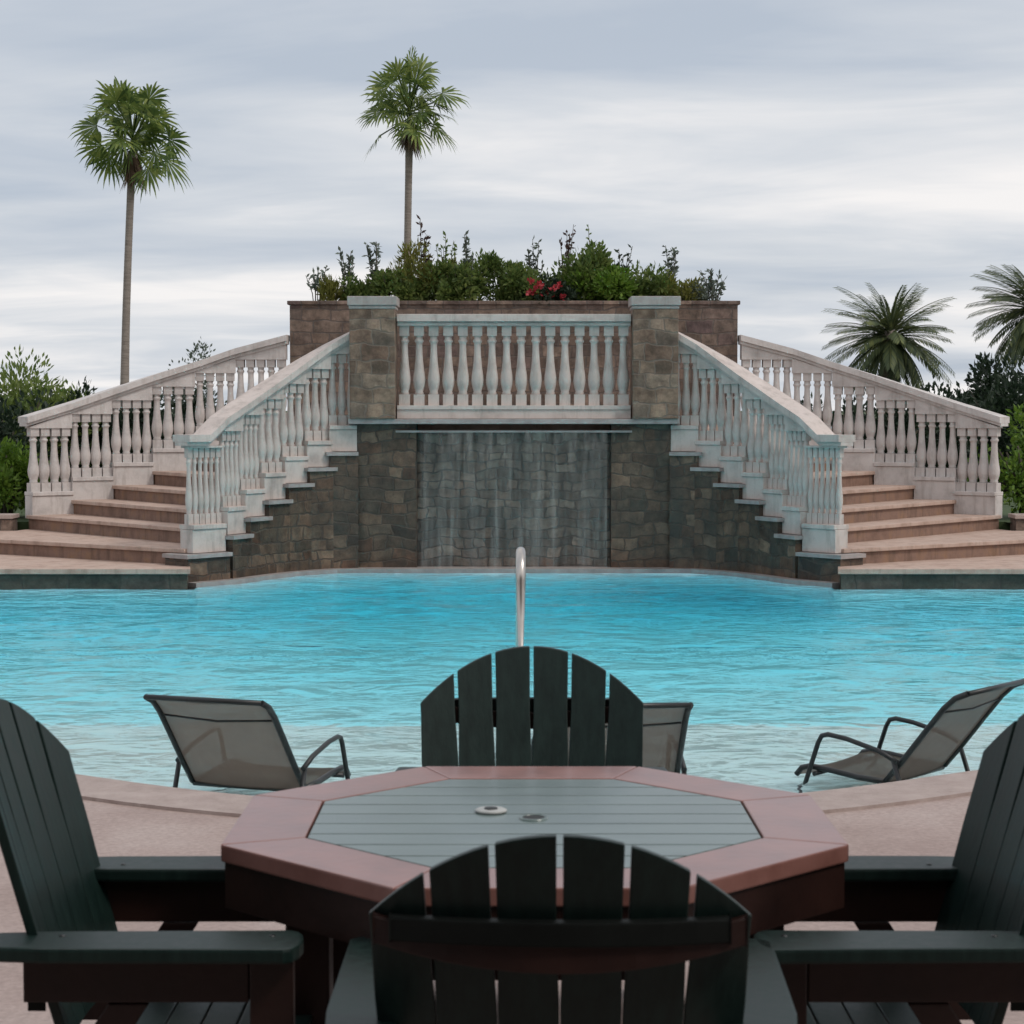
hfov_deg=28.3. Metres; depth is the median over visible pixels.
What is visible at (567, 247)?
tall plant
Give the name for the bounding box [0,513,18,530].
bed wall
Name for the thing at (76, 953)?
adirondack chair
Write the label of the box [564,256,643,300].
planter bush
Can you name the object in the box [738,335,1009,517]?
balustrade
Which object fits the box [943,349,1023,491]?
tree
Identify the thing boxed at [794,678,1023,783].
lounge chair
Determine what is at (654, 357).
stone pillar
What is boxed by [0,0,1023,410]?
sky
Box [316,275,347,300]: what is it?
planter bush
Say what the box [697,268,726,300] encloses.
tall plant
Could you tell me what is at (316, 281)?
tall plant
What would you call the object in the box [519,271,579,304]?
planter bush
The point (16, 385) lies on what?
tree
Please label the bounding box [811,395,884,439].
hedge bush
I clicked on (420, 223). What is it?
tall plant
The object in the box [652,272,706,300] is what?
planter bush
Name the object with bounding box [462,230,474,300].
tall plant
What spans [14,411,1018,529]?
ground
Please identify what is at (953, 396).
tree
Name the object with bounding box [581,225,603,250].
tall plant
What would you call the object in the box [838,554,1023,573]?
foot terrace
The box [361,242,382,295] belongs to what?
tall plant
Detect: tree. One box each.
[0,345,102,481]
[0,388,63,503]
[160,336,226,421]
[937,358,1009,465]
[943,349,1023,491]
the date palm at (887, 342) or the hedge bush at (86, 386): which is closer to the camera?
the hedge bush at (86, 386)
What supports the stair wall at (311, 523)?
on the pool floor
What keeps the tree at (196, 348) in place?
on the ground
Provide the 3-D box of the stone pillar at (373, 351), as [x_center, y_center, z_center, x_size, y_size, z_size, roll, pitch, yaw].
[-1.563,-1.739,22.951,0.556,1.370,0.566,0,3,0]
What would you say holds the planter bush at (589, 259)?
in the stone planter
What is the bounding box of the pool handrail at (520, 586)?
[515,547,525,646]
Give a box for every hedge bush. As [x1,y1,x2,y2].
[58,377,122,467]
[102,393,174,453]
[160,389,215,447]
[800,392,834,423]
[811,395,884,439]
[864,400,938,453]
[907,374,979,477]
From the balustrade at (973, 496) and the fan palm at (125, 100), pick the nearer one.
the balustrade at (973, 496)
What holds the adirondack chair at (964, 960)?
on the pool deck
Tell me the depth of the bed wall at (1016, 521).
24.31 m
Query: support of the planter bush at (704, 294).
in the stone planter
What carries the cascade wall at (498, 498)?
on the pool floor
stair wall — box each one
[162,452,358,581]
[669,452,865,581]
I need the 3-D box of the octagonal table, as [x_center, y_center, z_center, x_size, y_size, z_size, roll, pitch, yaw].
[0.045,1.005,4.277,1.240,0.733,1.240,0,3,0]
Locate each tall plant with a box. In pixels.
[306,265,329,300]
[335,246,354,300]
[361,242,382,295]
[416,215,432,267]
[434,231,456,263]
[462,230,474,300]
[525,237,543,274]
[559,224,575,267]
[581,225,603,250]
[612,244,632,288]
[662,245,679,294]
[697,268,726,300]
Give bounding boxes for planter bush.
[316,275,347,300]
[335,270,392,300]
[350,264,433,300]
[387,239,461,300]
[418,258,494,300]
[459,247,540,300]
[496,261,555,300]
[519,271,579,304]
[541,239,614,300]
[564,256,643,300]
[622,259,684,298]
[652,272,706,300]
[682,278,722,300]
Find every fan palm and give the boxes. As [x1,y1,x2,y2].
[67,76,193,410]
[355,45,471,259]
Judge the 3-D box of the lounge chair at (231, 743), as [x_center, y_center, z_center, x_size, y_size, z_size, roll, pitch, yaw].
[-1.259,1.194,9.784,0.695,0.731,0.960,1,3,20]
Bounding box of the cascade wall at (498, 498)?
[348,419,679,566]
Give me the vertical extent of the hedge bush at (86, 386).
1.912 m
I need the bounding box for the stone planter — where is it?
[287,301,739,415]
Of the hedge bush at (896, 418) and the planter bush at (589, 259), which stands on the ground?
the hedge bush at (896, 418)
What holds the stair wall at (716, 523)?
on the pool floor
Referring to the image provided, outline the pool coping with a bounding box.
[75,770,977,816]
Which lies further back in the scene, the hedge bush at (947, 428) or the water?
the hedge bush at (947, 428)
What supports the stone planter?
on the ground
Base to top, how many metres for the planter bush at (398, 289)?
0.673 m
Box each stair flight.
[0,430,354,563]
[672,430,1023,563]
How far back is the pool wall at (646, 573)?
22.73 m
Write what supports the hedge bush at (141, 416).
on the ground
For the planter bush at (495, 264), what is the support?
in the stone planter
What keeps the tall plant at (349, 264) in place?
in the stone planter
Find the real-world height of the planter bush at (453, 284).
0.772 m
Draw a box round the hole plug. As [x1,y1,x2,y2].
[475,806,506,814]
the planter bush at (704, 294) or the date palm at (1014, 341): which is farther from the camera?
the date palm at (1014, 341)
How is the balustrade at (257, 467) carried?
on the stair wall at (311, 523)
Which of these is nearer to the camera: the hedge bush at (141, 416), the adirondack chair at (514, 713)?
the adirondack chair at (514, 713)
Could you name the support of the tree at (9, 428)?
on the ground
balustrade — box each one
[18,335,289,517]
[173,332,356,552]
[397,314,630,418]
[671,332,855,552]
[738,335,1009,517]
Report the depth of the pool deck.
7.45 m
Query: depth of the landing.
23.28 m
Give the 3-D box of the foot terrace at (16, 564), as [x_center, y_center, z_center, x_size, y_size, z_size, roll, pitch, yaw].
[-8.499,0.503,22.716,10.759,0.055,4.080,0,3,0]
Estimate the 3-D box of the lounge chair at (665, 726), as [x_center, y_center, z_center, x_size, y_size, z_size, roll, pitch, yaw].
[0.467,1.202,9.626,0.695,0.731,0.960,0,3,-5]
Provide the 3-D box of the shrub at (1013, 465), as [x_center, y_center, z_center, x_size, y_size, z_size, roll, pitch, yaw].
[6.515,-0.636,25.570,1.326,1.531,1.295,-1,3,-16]
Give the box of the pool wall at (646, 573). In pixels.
[485,573,705,574]
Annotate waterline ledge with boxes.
[188,567,839,586]
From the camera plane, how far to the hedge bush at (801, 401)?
31.05 m
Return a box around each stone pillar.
[347,296,399,418]
[628,296,680,418]
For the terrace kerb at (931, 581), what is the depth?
20.72 m
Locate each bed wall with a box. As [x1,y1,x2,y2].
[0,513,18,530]
[1008,513,1023,530]
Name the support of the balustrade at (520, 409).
on the cascade wall at (498, 498)
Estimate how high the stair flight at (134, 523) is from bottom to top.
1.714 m
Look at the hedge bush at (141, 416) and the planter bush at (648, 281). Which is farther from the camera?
the hedge bush at (141, 416)
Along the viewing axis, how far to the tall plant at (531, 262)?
26.50 m
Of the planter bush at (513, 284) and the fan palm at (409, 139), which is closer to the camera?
the planter bush at (513, 284)
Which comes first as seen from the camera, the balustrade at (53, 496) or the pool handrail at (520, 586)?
the pool handrail at (520, 586)
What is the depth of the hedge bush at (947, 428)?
30.74 m
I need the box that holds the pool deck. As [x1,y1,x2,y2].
[0,795,1023,1023]
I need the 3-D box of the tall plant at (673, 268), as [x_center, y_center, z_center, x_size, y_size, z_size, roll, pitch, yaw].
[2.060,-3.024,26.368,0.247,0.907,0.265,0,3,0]
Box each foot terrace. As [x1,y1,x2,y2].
[0,554,189,573]
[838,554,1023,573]
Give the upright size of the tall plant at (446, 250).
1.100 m
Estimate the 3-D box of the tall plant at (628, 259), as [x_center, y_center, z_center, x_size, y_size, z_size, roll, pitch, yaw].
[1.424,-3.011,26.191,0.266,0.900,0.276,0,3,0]
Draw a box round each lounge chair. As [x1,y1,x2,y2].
[143,694,350,790]
[531,702,693,774]
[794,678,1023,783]
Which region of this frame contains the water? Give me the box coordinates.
[0,573,1023,795]
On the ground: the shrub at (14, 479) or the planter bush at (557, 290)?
the shrub at (14, 479)
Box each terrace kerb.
[0,574,187,589]
[840,574,1023,588]
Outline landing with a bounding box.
[294,416,733,430]
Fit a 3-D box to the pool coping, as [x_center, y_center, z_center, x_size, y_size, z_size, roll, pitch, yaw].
[0.000,1.569,9.087,28.000,0.914,2.770,0,3,0]
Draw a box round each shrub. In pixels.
[0,436,50,512]
[967,404,1023,512]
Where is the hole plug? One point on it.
(490, 810)
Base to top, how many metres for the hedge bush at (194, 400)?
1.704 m
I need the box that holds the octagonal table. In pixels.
[221,766,848,1023]
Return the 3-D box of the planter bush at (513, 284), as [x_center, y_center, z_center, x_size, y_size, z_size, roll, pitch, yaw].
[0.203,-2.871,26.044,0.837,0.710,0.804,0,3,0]
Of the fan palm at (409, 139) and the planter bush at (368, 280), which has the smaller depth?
the planter bush at (368, 280)
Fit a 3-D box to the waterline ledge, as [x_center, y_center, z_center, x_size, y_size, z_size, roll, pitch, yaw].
[0.021,1.869,22.060,7.075,2.385,2.189,0,3,0]
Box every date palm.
[821,283,955,427]
[965,264,1023,375]
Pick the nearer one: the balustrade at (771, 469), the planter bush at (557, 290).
the balustrade at (771, 469)
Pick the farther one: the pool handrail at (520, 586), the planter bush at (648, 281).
the planter bush at (648, 281)
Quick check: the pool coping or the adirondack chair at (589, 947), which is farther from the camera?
the pool coping
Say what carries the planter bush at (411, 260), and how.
in the stone planter
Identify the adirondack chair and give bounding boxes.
[0,699,311,1023]
[325,834,797,1023]
[395,646,668,979]
[753,714,1023,1023]
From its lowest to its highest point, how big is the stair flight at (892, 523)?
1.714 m
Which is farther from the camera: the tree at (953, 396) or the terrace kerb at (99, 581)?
the tree at (953, 396)

